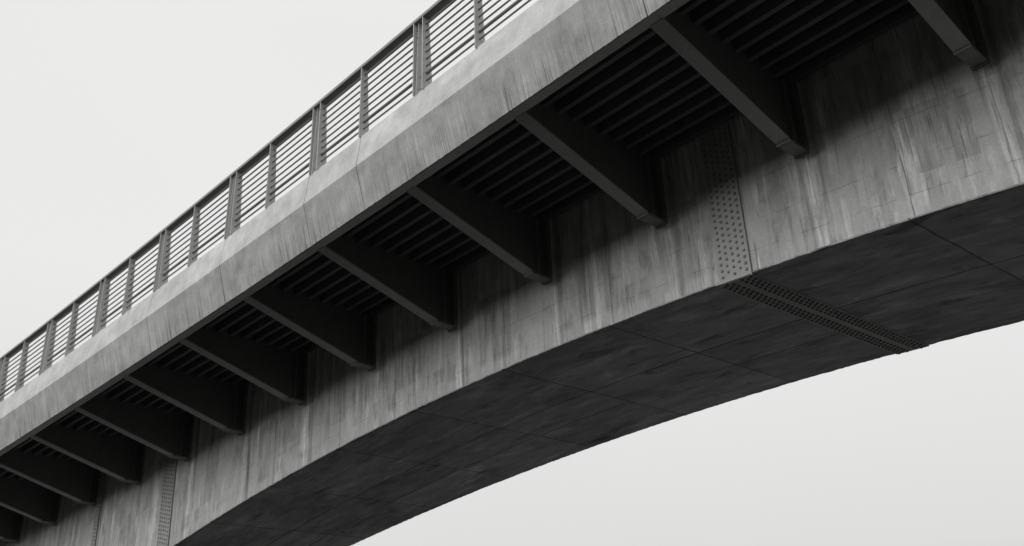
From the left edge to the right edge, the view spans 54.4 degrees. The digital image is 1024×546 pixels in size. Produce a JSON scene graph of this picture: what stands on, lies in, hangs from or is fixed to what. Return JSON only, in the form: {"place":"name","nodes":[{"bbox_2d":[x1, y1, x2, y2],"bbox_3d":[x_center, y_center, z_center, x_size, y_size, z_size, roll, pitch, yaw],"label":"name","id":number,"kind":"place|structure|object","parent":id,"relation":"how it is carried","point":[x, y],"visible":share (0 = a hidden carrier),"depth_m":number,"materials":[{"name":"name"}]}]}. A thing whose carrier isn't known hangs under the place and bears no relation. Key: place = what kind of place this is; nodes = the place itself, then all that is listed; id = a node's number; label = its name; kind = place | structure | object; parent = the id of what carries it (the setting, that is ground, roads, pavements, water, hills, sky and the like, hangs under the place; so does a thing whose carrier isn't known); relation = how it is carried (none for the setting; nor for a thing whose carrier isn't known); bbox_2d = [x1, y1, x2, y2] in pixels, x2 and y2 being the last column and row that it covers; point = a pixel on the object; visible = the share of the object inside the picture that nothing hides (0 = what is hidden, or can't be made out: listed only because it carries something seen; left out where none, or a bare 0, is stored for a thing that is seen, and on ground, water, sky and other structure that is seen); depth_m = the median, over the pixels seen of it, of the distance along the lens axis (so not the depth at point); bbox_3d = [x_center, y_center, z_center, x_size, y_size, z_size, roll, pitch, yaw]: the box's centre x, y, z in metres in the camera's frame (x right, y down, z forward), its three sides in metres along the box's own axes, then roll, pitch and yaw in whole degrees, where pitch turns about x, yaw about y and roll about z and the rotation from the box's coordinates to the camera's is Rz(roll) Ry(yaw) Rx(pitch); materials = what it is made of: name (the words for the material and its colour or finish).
{"place":"outdoors","nodes":[
{"label":"outdoors","id":0,"kind":"place"},
{"bbox_2d":[0,0,1023,545],"label":"sky","id":1,"kind":"structure","parent":0,"point":[117,117],"materials":[{"name":"white"}]},
{"label":"ground","id":2,"kind":"structure","parent":0,"visible":0},
{"bbox_2d":[0,0,1023,545],"bbox_3d":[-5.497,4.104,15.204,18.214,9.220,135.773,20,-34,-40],"label":"bridge","id":3,"kind":"structure","parent":2,"relation":"on","point":[540,232],"depth_m":13.44,"materials":[{"name":"concrete"}]},
{"bbox_2d":[0,0,530,401],"bbox_3d":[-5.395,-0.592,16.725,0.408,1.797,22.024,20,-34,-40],"label":"railing","id":4,"kind":"object","parent":3,"relation":"attached to","point":[418,29],"visible":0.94,"depth_m":15.49,"materials":[{"name":"metal"}]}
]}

